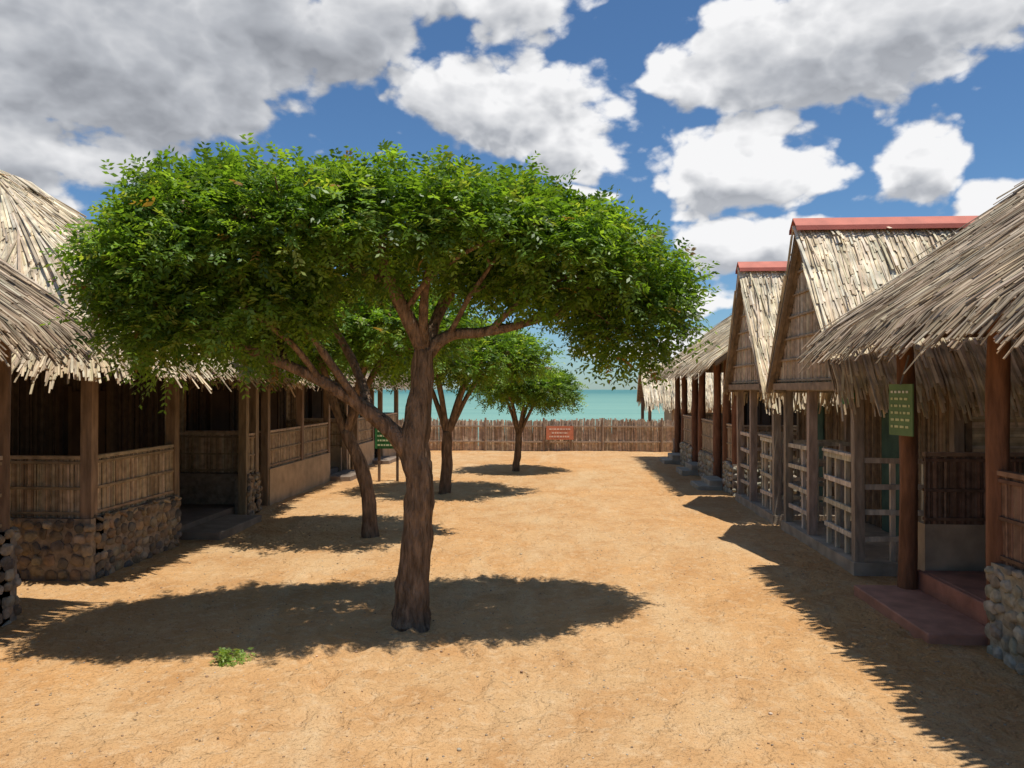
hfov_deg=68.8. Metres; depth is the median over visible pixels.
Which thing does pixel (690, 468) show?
concrete step
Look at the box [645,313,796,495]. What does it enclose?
thatched cabin
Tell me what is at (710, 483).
concrete step
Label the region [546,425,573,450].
orange sign
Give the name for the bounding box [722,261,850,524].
thatched cabin
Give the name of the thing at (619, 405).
sea
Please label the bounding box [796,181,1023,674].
thatched cabin
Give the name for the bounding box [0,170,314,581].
thatched cabin
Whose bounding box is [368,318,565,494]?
neem tree
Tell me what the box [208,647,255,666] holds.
weed
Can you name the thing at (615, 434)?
cane fence
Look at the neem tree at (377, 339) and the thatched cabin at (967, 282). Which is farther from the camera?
the neem tree at (377, 339)
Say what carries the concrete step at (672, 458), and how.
on the sandy ground
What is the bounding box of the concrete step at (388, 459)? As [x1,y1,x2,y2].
[372,456,399,463]
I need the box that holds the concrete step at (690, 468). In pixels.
[676,462,697,475]
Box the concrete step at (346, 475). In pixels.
[330,470,356,480]
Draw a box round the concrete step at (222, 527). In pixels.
[181,515,261,539]
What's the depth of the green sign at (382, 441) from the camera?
16.19 m
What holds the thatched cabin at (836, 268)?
on the sandy ground
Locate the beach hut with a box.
[636,363,731,422]
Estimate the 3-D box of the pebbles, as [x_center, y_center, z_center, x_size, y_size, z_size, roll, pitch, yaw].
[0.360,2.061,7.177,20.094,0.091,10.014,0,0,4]
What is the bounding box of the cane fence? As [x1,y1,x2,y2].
[398,417,674,451]
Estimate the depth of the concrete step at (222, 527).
10.37 m
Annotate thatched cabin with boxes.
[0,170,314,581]
[0,258,129,626]
[179,307,385,505]
[288,370,410,469]
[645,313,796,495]
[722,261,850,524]
[764,216,1023,576]
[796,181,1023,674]
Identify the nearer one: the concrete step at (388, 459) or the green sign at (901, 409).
the green sign at (901, 409)
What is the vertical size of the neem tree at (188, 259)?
4.068 m
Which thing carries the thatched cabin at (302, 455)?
on the sandy ground
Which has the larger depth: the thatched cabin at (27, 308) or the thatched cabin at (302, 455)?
the thatched cabin at (302, 455)
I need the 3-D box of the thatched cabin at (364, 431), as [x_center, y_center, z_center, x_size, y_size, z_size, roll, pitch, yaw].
[-5.687,0.197,21.147,5.737,4.156,5.795,0,0,4]
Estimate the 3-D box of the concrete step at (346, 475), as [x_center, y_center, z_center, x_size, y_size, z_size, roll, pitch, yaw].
[-3.758,2.125,17.055,0.550,0.200,1.400,0,0,4]
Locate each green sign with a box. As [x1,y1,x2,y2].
[375,428,398,481]
[889,355,913,436]
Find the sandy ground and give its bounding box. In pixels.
[0,450,1023,767]
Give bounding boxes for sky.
[0,0,1023,389]
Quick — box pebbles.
[1,510,1008,767]
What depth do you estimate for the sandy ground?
5.72 m
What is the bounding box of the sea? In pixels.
[374,390,663,436]
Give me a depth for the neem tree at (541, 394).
17.81 m
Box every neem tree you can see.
[30,133,720,632]
[228,276,495,537]
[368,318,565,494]
[456,363,588,470]
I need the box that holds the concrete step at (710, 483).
[690,476,722,489]
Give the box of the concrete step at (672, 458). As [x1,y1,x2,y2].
[660,453,680,464]
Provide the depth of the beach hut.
26.59 m
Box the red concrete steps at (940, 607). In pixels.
[854,569,987,645]
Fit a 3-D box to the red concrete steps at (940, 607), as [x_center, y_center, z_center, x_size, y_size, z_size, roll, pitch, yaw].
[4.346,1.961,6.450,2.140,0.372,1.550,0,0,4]
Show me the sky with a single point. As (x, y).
(736, 121)
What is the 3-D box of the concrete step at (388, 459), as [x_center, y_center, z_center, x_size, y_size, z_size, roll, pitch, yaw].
[-3.525,2.152,20.748,0.550,0.200,1.400,0,0,4]

